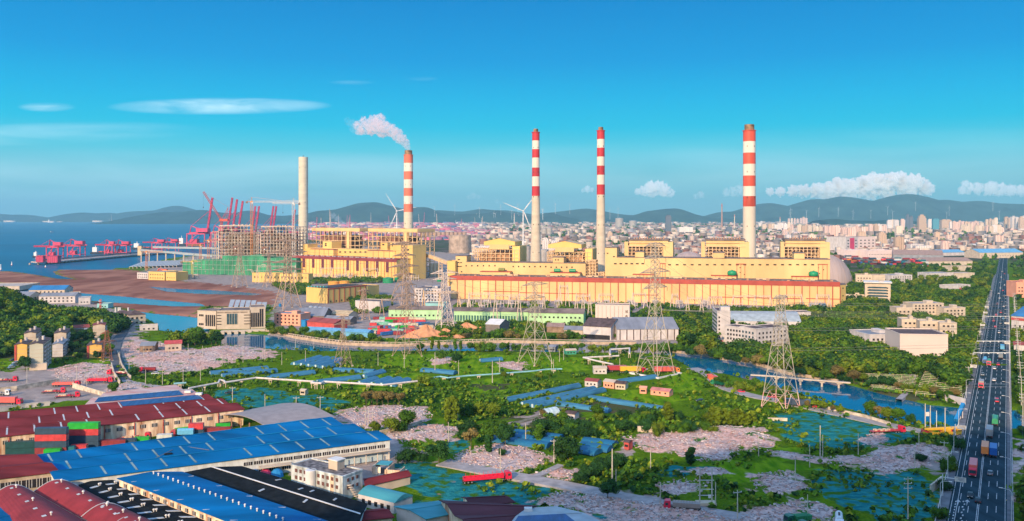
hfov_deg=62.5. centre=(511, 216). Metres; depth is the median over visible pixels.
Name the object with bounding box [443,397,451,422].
poplar tree
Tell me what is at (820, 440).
utility pole
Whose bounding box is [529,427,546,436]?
bush
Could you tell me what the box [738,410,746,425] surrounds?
poplar tree
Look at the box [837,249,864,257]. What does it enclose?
white low hall
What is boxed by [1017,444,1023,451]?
bush
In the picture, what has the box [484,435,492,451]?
poplar tree
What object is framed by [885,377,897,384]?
tree
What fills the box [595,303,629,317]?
building
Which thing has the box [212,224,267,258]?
boiler house
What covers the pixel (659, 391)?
cottage
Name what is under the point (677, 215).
hill
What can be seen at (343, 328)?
pylon
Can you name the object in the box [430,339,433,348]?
poplar tree
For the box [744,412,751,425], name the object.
poplar tree
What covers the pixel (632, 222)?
storage tank
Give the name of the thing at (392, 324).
container
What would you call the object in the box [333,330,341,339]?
tree
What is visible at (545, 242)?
apartment tower
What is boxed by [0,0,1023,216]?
sky
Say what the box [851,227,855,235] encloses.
apartment tower
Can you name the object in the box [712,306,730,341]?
narrow tower block
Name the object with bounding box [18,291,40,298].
dark roof hall
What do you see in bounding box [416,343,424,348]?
tree
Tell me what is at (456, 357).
bush
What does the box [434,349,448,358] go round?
bush
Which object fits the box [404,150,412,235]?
chimney
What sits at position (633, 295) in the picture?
substation gantry
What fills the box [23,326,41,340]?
apartment block
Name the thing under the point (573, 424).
bush
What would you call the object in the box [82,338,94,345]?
tree
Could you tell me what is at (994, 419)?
lorry
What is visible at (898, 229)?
apartment tower
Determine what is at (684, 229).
apartment tower
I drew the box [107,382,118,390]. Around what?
tree
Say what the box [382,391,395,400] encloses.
sparse tree
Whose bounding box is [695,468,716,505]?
double pole
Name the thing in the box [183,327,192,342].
tree
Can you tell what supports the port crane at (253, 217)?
on the ground
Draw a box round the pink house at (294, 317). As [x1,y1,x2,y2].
[274,310,310,325]
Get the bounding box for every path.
[121,379,160,386]
[436,460,752,519]
[508,396,609,424]
[518,464,563,483]
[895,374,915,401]
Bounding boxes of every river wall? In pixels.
[265,329,635,346]
[671,350,842,380]
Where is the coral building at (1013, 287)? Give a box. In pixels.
[1006,279,1023,297]
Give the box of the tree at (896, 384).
[893,382,903,387]
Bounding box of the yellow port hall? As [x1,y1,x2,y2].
[148,270,170,279]
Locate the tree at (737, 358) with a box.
[731,355,740,361]
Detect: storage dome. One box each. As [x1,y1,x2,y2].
[675,251,700,256]
[830,255,851,285]
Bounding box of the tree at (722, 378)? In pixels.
[718,375,729,382]
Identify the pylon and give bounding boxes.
[97,330,116,361]
[231,244,247,287]
[261,253,274,286]
[267,238,306,310]
[333,315,353,366]
[357,288,370,319]
[389,241,419,305]
[391,282,421,358]
[430,270,458,329]
[516,281,551,365]
[636,242,675,376]
[761,294,799,411]
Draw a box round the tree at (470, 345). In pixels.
[467,342,474,348]
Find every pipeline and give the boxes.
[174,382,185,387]
[188,377,417,391]
[434,368,561,378]
[583,355,618,365]
[609,347,630,357]
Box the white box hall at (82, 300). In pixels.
[78,296,91,304]
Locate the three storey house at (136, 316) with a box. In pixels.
[123,310,145,322]
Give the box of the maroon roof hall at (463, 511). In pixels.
[439,500,536,520]
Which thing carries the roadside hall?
on the ground
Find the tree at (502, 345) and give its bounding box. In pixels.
[498,342,507,348]
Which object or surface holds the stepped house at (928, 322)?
on the ground
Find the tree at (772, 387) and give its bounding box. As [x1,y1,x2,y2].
[769,385,777,391]
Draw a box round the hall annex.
[840,283,845,301]
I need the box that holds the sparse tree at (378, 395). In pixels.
[372,392,382,399]
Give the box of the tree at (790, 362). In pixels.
[784,358,796,367]
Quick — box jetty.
[29,251,181,264]
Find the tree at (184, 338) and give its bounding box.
[182,335,187,344]
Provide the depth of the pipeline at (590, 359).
549.22 m
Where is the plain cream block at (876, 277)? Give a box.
[868,274,884,280]
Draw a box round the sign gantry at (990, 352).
[973,352,1008,354]
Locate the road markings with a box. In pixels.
[948,258,1006,520]
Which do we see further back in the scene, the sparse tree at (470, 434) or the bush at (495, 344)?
the bush at (495, 344)
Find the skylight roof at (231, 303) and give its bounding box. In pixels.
[229,300,234,306]
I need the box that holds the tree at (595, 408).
[588,403,604,413]
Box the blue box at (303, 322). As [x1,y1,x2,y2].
[301,319,308,326]
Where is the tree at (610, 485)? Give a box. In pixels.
[598,477,619,497]
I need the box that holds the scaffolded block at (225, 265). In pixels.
[182,254,299,274]
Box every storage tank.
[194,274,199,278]
[328,281,338,284]
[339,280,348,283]
[383,277,393,282]
[449,235,470,252]
[527,246,530,260]
[541,228,546,233]
[541,249,547,261]
[547,227,551,233]
[615,218,622,226]
[629,220,636,227]
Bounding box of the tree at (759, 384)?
[756,381,766,391]
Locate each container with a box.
[5,440,34,448]
[5,448,34,454]
[35,426,68,434]
[35,433,68,440]
[35,439,68,447]
[35,447,66,453]
[43,448,61,453]
[67,445,75,449]
[68,421,100,428]
[69,428,100,435]
[69,434,100,441]
[69,441,99,447]
[70,444,87,448]
[100,439,125,445]
[121,438,136,442]
[134,436,149,440]
[157,433,172,438]
[188,422,203,429]
[195,429,203,433]
[204,426,231,432]
[216,422,230,426]
[377,322,388,324]
[380,331,392,334]
[388,323,402,325]
[414,317,425,319]
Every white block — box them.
[725,324,763,343]
[740,323,787,344]
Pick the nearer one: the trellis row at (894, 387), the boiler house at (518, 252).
the trellis row at (894, 387)
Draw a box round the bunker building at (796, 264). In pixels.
[605,247,829,279]
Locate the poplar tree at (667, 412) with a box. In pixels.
[661,402,673,421]
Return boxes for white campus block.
[890,304,911,315]
[903,300,943,314]
[936,304,965,316]
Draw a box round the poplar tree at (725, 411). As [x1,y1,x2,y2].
[722,408,727,423]
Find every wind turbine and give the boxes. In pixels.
[387,196,414,235]
[505,200,531,244]
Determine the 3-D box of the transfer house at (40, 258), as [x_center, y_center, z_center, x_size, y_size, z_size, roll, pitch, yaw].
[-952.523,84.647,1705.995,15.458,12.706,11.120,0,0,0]
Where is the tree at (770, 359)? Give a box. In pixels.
[765,355,779,364]
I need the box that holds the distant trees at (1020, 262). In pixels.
[485,222,1023,268]
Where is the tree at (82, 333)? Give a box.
[75,330,85,337]
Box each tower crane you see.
[142,250,162,269]
[180,260,196,274]
[188,244,203,258]
[203,240,210,258]
[246,197,294,254]
[272,198,299,254]
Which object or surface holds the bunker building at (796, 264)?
on the ground
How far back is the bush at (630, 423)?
372.16 m
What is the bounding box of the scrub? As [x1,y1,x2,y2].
[0,305,1021,520]
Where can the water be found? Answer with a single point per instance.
(18, 242)
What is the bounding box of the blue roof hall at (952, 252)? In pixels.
[941,249,963,255]
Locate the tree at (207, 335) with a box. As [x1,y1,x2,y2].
[205,330,215,343]
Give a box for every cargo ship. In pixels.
[90,246,114,253]
[132,243,161,249]
[177,236,199,246]
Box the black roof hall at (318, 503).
[185,466,367,520]
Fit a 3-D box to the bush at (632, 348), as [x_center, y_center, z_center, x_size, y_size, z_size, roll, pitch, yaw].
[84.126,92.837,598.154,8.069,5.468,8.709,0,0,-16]
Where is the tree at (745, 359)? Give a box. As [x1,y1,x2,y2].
[741,357,750,362]
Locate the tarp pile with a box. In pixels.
[254,468,283,477]
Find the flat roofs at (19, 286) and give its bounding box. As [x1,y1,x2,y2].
[0,282,39,289]
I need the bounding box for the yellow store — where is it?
[365,284,378,295]
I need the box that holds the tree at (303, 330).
[298,326,309,333]
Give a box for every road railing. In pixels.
[935,367,971,520]
[1010,362,1013,520]
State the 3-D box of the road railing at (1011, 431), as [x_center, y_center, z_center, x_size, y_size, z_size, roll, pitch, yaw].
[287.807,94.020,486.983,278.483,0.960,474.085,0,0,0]
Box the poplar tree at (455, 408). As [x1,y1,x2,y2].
[449,395,459,419]
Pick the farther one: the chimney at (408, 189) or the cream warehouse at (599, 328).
the chimney at (408, 189)
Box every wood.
[0,286,132,356]
[271,275,676,335]
[664,260,994,387]
[1011,265,1023,517]
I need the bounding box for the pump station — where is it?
[216,307,250,328]
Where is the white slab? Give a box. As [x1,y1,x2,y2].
[846,236,874,249]
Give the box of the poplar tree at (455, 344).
[453,339,456,349]
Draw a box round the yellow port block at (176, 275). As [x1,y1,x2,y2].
[166,271,187,280]
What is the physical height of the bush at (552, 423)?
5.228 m
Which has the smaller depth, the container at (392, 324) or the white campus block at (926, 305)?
the container at (392, 324)
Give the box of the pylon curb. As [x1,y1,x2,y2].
[629,368,681,378]
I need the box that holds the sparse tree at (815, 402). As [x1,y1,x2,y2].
[810,400,819,405]
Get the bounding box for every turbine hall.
[292,255,409,280]
[449,274,840,306]
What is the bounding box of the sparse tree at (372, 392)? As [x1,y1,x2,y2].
[366,390,377,404]
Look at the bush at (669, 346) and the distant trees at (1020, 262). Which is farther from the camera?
the distant trees at (1020, 262)
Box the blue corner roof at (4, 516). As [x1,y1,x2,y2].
[0,507,11,520]
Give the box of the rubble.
[54,342,946,520]
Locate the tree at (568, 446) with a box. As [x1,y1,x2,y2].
[548,435,582,458]
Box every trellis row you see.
[860,373,917,377]
[869,374,916,377]
[870,383,895,388]
[872,386,913,392]
[873,386,912,393]
[875,376,917,380]
[915,392,961,397]
[919,382,961,388]
[919,384,961,390]
[920,379,944,382]
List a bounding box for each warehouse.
[0,392,244,454]
[37,417,391,484]
[85,385,195,404]
[117,471,326,520]
[298,308,332,317]
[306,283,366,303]
[307,317,347,327]
[582,317,617,339]
[612,317,678,339]
[827,236,857,251]
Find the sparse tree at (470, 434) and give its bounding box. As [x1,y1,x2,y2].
[461,428,477,446]
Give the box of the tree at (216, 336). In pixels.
[209,331,224,341]
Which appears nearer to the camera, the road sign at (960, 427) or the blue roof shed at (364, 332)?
the road sign at (960, 427)
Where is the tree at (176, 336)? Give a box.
[168,332,182,339]
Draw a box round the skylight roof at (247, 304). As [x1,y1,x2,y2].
[245,300,250,306]
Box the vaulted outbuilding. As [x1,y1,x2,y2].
[358,485,412,513]
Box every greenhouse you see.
[209,365,268,374]
[220,368,277,376]
[265,370,315,377]
[290,355,322,364]
[298,356,329,365]
[305,356,334,366]
[312,357,342,367]
[315,375,361,383]
[320,361,340,368]
[332,367,375,372]
[357,376,378,382]
[362,369,385,377]
[369,376,392,383]
[378,376,401,383]
[388,377,411,386]
[420,368,457,374]
[479,357,502,361]
[492,435,551,449]
[505,383,580,401]
[512,429,564,436]
[513,433,553,443]
[520,386,595,404]
[529,387,606,407]
[539,407,559,414]
[556,401,611,412]
[578,445,602,455]
[580,441,613,452]
[581,437,618,444]
[588,395,662,408]
[616,374,656,381]
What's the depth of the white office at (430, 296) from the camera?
942.28 m
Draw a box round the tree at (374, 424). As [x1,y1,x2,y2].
[368,420,380,430]
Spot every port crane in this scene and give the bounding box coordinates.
[34,240,64,260]
[61,239,86,258]
[95,239,116,253]
[116,240,132,254]
[143,238,166,250]
[166,238,180,250]
[186,197,213,246]
[210,197,232,246]
[215,199,237,246]
[221,201,243,246]
[243,206,255,233]
[251,206,259,233]
[259,206,273,242]
[262,206,276,242]
[285,209,295,234]
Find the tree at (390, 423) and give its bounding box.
[381,417,399,432]
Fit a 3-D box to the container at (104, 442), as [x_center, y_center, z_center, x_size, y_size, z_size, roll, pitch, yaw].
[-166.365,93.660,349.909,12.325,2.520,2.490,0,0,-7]
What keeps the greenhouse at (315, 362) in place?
on the ground
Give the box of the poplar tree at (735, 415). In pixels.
[729,408,740,425]
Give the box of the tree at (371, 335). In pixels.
[367,332,377,339]
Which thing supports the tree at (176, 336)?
on the ground
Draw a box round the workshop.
[252,272,312,282]
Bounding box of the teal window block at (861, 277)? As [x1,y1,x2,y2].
[855,273,872,281]
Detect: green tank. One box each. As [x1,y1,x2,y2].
[727,270,736,275]
[808,270,818,276]
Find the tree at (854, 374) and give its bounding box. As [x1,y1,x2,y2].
[846,369,859,378]
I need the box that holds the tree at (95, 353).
[92,351,103,359]
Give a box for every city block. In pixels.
[906,244,923,247]
[913,245,931,249]
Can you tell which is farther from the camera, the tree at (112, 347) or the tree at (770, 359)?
the tree at (112, 347)
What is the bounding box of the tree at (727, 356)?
[722,351,734,359]
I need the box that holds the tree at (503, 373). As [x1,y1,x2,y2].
[499,371,508,376]
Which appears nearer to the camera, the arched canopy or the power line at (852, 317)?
the arched canopy
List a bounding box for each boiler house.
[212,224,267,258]
[254,225,309,256]
[312,227,376,248]
[368,228,434,274]
[473,237,526,260]
[547,240,596,261]
[624,237,673,256]
[701,237,748,256]
[780,237,829,258]
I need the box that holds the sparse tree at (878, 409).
[873,406,884,418]
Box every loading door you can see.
[343,456,355,464]
[356,454,368,462]
[369,452,381,461]
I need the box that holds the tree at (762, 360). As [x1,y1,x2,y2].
[759,357,765,362]
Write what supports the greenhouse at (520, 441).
on the ground
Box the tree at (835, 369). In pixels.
[830,364,843,374]
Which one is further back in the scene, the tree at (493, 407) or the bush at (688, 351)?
the bush at (688, 351)
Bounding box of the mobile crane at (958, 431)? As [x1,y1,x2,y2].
[924,426,961,434]
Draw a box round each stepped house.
[897,315,918,327]
[914,317,938,330]
[934,319,956,333]
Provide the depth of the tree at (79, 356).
559.15 m
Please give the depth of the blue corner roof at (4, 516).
248.79 m
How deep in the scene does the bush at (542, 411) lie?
400.92 m
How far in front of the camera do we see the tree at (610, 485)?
281.66 m
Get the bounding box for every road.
[110,322,135,379]
[687,367,963,436]
[946,258,1006,520]
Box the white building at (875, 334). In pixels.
[849,328,884,342]
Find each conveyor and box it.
[140,246,223,261]
[426,253,446,278]
[954,403,964,421]
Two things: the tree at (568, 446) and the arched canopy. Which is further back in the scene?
the arched canopy
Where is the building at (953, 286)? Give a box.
[939,284,970,288]
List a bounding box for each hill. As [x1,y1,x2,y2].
[0,206,194,221]
[92,202,580,223]
[436,194,1023,222]
[605,209,742,222]
[807,219,927,224]
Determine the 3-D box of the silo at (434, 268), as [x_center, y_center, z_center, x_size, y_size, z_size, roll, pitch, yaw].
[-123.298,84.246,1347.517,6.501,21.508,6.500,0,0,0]
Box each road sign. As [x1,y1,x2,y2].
[942,474,965,495]
[955,424,965,436]
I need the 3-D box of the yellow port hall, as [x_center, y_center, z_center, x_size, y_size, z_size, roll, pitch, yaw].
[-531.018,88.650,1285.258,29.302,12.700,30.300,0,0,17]
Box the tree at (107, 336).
[100,331,112,343]
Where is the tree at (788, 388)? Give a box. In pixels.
[781,385,792,391]
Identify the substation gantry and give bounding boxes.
[255,265,296,282]
[319,267,346,276]
[379,297,416,316]
[422,289,460,306]
[467,291,491,306]
[468,297,482,306]
[493,291,545,319]
[507,296,517,307]
[557,282,569,306]
[575,293,591,314]
[597,293,613,302]
[631,292,647,308]
[670,293,679,306]
[686,296,703,312]
[707,296,722,307]
[731,294,772,307]
[784,294,803,304]
[815,294,830,306]
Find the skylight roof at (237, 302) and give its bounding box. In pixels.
[234,300,239,306]
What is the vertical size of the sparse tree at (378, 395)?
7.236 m
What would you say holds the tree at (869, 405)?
on the ground
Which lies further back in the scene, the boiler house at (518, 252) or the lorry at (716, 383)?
the boiler house at (518, 252)
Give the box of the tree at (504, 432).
[495,423,513,444]
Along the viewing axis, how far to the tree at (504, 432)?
349.08 m
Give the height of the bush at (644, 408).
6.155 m
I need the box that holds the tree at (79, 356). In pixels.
[76,353,82,360]
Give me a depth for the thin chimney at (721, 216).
5754.39 m
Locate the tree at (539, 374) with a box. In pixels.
[535,371,543,377]
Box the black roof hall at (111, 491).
[78,480,212,520]
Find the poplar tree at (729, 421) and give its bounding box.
[725,411,732,424]
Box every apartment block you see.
[14,337,32,360]
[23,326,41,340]
[29,336,51,370]
[52,337,67,356]
[53,326,70,341]
[86,338,105,357]
[92,319,106,339]
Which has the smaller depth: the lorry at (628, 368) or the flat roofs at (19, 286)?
the lorry at (628, 368)
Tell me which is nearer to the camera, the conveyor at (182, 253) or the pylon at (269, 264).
the pylon at (269, 264)
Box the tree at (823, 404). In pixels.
[819,401,827,408]
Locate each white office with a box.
[290,456,362,498]
[414,285,450,301]
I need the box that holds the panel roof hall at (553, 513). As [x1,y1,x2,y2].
[512,506,599,520]
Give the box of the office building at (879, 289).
[863,280,891,301]
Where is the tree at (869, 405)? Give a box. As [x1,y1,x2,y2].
[862,400,877,413]
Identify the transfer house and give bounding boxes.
[36,256,45,261]
[47,256,60,262]
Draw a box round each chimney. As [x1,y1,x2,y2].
[298,157,307,254]
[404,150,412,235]
[530,129,540,260]
[596,127,605,274]
[721,204,722,226]
[742,124,755,256]
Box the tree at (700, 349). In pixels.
[693,344,706,354]
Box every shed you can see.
[73,324,89,328]
[129,261,146,268]
[137,272,148,278]
[139,324,157,330]
[139,341,158,351]
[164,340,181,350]
[307,326,373,336]
[324,315,356,324]
[331,310,357,318]
[362,508,394,520]
[363,470,411,488]
[372,460,406,474]
[388,306,443,319]
[394,499,457,520]
[453,307,529,320]
[485,318,509,333]
[528,308,585,323]
[546,323,565,332]
[563,326,582,335]
[892,250,943,258]
[917,257,972,265]
[942,265,971,270]
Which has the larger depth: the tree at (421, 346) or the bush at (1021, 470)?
the tree at (421, 346)
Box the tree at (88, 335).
[83,332,96,339]
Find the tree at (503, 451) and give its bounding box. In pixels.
[498,448,506,454]
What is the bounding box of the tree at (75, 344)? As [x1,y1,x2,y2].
[67,341,81,351]
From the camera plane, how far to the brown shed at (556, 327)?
692.73 m
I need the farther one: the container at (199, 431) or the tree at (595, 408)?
the tree at (595, 408)
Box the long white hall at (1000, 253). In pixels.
[964,248,1022,257]
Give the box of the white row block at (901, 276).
[883,273,911,282]
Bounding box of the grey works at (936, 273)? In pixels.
[918,272,953,278]
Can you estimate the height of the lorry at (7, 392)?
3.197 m
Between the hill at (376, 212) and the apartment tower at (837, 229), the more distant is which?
the hill at (376, 212)
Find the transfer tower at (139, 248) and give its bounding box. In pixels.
[138,246,142,254]
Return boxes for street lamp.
[940,481,951,507]
[999,487,1011,520]
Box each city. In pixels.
[308,222,490,239]
[470,221,1023,259]
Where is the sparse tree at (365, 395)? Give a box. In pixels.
[360,392,371,405]
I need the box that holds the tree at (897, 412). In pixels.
[890,407,905,420]
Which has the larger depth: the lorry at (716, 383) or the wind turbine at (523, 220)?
the wind turbine at (523, 220)
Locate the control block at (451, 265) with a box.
[447,260,456,285]
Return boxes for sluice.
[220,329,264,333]
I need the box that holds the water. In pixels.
[0,222,1023,427]
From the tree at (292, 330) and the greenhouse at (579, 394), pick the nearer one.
the greenhouse at (579, 394)
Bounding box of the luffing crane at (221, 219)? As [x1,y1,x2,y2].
[203,192,228,257]
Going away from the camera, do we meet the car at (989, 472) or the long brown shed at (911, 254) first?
the car at (989, 472)
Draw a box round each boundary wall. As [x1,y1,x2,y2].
[0,378,58,391]
[0,401,49,411]
[72,383,104,394]
[111,362,119,383]
[117,351,130,378]
[379,420,421,432]
[638,426,664,432]
[768,417,786,420]
[820,407,890,423]
[930,476,941,491]
[945,395,965,404]
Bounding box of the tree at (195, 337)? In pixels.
[187,332,201,342]
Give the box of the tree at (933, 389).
[929,386,939,393]
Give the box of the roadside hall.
[1010,306,1023,330]
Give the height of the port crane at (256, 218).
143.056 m
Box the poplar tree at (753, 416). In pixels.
[750,410,757,422]
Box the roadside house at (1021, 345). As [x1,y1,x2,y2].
[1013,341,1023,350]
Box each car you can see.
[967,491,973,497]
[975,497,980,503]
[987,470,992,475]
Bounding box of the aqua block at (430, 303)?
[425,301,447,311]
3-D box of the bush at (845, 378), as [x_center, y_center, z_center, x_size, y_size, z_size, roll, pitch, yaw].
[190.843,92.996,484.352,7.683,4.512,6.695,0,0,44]
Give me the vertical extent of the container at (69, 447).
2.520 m
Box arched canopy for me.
[224,403,335,427]
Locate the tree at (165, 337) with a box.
[162,333,172,340]
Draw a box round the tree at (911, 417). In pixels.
[904,413,915,425]
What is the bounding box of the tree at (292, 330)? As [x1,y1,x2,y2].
[289,327,297,333]
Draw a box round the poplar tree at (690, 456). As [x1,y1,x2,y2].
[684,447,696,465]
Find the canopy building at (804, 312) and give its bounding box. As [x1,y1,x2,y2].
[786,310,810,314]
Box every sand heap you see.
[398,332,421,337]
[407,324,438,337]
[436,328,450,336]
[447,334,464,338]
[458,322,476,331]
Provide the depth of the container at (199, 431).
366.68 m
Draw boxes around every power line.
[670,310,994,320]
[673,310,997,318]
[677,310,1010,316]
[688,310,956,312]
[774,328,993,330]
[805,345,1017,350]
[825,342,1019,347]
[890,325,1014,327]
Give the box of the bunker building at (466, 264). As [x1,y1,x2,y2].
[455,255,586,275]
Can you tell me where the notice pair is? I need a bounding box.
[926,411,936,426]
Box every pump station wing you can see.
[197,308,219,328]
[249,304,265,328]
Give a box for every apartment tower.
[542,238,548,249]
[665,215,670,230]
[677,226,692,232]
[797,224,801,231]
[824,225,827,232]
[828,225,833,234]
[835,225,839,235]
[840,227,846,233]
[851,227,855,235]
[853,225,859,234]
[857,231,865,235]
[868,224,872,230]
[873,224,878,230]
[877,232,886,243]
[887,220,891,227]
[893,220,898,227]
[893,236,903,249]
[895,226,902,233]
[900,219,904,229]
[905,214,909,228]
[910,216,912,226]
[917,215,925,231]
[928,219,931,228]
[932,218,938,228]
[934,231,939,239]
[940,219,950,228]
[940,241,948,249]
[945,234,951,238]
[952,221,955,229]
[974,225,978,233]
[988,226,993,233]
[994,235,1003,241]
[997,225,1001,232]
[1004,217,1008,227]
[1007,217,1009,227]
[1010,216,1016,228]
[1015,217,1018,228]
[1018,216,1023,227]
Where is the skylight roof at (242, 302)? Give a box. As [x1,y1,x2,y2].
[240,300,245,306]
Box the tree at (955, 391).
[947,387,960,395]
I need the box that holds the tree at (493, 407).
[486,402,500,415]
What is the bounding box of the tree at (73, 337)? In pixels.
[69,334,78,341]
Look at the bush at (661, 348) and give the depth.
594.99 m
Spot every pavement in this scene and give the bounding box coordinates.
[936,274,995,520]
[1007,274,1013,520]
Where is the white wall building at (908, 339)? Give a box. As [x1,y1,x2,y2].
[885,328,947,355]
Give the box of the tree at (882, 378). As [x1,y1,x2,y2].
[877,375,886,383]
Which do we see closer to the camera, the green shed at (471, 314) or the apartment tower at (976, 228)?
the green shed at (471, 314)
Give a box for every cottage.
[300,388,308,394]
[548,345,557,351]
[564,348,575,354]
[565,410,578,419]
[584,378,601,386]
[592,366,606,373]
[603,378,615,388]
[614,380,627,389]
[623,439,633,449]
[639,386,647,393]
[650,387,673,396]
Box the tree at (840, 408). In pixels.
[835,405,844,411]
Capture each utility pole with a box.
[611,449,612,478]
[734,490,739,518]
[820,426,820,455]
[904,477,911,518]
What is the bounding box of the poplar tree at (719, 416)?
[713,406,723,425]
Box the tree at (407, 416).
[398,409,416,429]
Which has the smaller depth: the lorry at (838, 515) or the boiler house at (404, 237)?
the lorry at (838, 515)
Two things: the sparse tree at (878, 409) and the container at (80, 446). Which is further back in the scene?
the sparse tree at (878, 409)
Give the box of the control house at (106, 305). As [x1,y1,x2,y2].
[97,302,113,307]
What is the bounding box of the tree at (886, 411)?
[880,406,891,417]
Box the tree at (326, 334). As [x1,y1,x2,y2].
[322,332,330,337]
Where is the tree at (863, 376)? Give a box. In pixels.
[859,373,869,379]
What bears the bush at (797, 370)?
on the ground
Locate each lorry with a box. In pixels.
[0,376,18,381]
[0,389,11,395]
[0,396,23,404]
[41,387,66,393]
[51,380,80,386]
[55,391,80,398]
[85,376,113,382]
[106,369,125,374]
[117,432,151,438]
[138,366,156,371]
[170,428,194,436]
[462,470,511,483]
[607,365,626,371]
[619,366,645,372]
[653,366,679,372]
[663,498,700,510]
[710,379,723,386]
[783,512,812,520]
[786,398,816,407]
[835,510,843,520]
[869,425,905,433]
[920,426,953,434]
[969,457,977,477]
[978,379,983,388]
[981,440,988,456]
[986,358,990,365]
[986,424,992,438]
[989,442,996,458]
[992,414,997,426]
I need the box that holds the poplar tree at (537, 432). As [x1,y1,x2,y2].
[532,423,543,439]
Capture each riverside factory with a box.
[29,285,72,292]
[39,292,80,302]
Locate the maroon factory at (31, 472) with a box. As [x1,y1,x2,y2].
[0,454,57,490]
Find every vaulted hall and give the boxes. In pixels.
[0,484,83,520]
[33,479,122,520]
[81,501,150,520]
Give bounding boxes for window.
[2,482,12,487]
[24,479,34,487]
[35,478,43,486]
[44,477,50,483]
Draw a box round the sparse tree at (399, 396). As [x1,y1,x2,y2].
[395,393,405,400]
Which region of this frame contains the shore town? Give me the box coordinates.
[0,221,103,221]
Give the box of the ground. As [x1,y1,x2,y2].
[0,223,1023,520]
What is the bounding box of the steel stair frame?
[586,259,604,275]
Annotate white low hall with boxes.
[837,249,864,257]
[859,249,891,257]
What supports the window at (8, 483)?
in the maroon factory at (31, 472)
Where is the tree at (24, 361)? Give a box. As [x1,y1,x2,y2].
[17,355,31,370]
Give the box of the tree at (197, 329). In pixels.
[187,326,204,339]
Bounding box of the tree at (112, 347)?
[105,343,114,355]
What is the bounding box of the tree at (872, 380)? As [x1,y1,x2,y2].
[865,375,880,384]
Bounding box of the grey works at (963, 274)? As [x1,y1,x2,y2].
[951,272,974,278]
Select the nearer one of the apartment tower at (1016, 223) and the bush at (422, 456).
the bush at (422, 456)
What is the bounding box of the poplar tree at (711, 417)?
[706,406,714,424]
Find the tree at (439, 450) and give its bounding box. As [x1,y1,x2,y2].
[424,442,448,463]
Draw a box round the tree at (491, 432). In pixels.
[483,427,495,439]
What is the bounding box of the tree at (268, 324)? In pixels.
[265,322,275,329]
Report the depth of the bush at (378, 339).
633.59 m
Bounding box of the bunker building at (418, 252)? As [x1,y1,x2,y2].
[303,241,425,279]
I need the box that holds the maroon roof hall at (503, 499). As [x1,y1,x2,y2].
[461,495,515,503]
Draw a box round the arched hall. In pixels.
[730,311,800,324]
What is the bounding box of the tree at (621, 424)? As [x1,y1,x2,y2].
[613,419,627,428]
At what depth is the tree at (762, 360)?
537.47 m
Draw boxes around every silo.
[429,263,432,276]
[433,263,435,276]
[436,263,439,276]
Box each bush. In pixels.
[127,365,140,374]
[269,326,280,333]
[278,324,293,334]
[304,331,313,336]
[314,329,326,339]
[328,334,336,340]
[348,332,361,341]
[371,335,382,342]
[393,446,419,463]
[395,419,407,431]
[415,374,432,384]
[416,452,428,461]
[428,377,441,387]
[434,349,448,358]
[450,353,463,360]
[455,430,467,438]
[456,418,476,430]
[458,400,474,416]
[462,332,470,337]
[472,333,481,338]
[474,341,485,350]
[474,401,487,411]
[480,341,494,351]
[481,418,507,430]
[482,331,493,337]
[486,343,497,351]
[490,328,503,337]
[503,329,515,337]
[511,343,521,350]
[513,333,522,338]
[519,331,535,339]
[520,345,530,352]
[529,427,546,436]
[532,417,550,428]
[535,331,544,337]
[539,408,547,414]
[541,419,557,429]
[543,332,555,340]
[546,411,569,425]
[551,425,572,434]
[554,425,566,432]
[554,451,571,461]
[556,333,568,339]
[557,344,569,351]
[564,329,580,338]
[564,417,579,424]
[565,422,578,428]
[569,343,578,350]
[571,428,579,436]
[573,471,588,482]
[577,425,598,436]
[578,463,598,475]
[580,419,592,427]
[581,469,591,476]
[582,465,598,476]
[586,343,594,350]
[589,461,604,473]
[590,460,606,467]
[591,420,602,428]
[592,345,603,351]
[592,413,603,419]
[593,456,613,467]
[602,454,618,461]
[603,345,611,351]
[604,456,618,466]
[606,454,622,466]
[614,453,628,462]
[615,409,633,418]
[617,343,629,352]
[617,418,635,431]
[625,344,636,351]
[628,412,646,423]
[637,419,656,431]
[638,406,655,416]
[639,344,650,351]
[641,413,656,422]
[646,408,660,416]
[651,421,665,436]
[658,343,667,352]
[665,345,672,351]
[668,420,691,433]
[672,344,682,351]
[673,410,684,419]
[674,411,684,420]
[683,347,698,355]
[685,420,698,431]
[697,421,711,430]
[698,409,709,421]
[706,349,716,356]
[707,425,718,431]
[712,346,725,358]
[724,380,733,387]
[732,380,747,390]
[744,384,756,390]
[751,354,762,363]
[761,382,773,393]
[771,357,789,368]
[774,388,787,395]
[791,367,805,373]
[802,365,816,374]
[811,371,820,377]
[818,367,833,379]
[837,375,850,381]
[899,383,915,391]
[913,382,931,392]
[913,452,928,460]
[928,505,950,519]
[935,388,953,398]
[936,479,954,490]
[939,454,958,471]
[946,434,966,449]
[1009,336,1019,341]
[1010,331,1021,336]
[1013,490,1020,501]
[1016,410,1023,416]
[1016,426,1023,432]
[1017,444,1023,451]
[1017,465,1023,472]
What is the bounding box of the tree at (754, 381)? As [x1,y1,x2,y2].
[749,378,760,385]
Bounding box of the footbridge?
[750,374,850,387]
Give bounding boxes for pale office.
[355,298,390,310]

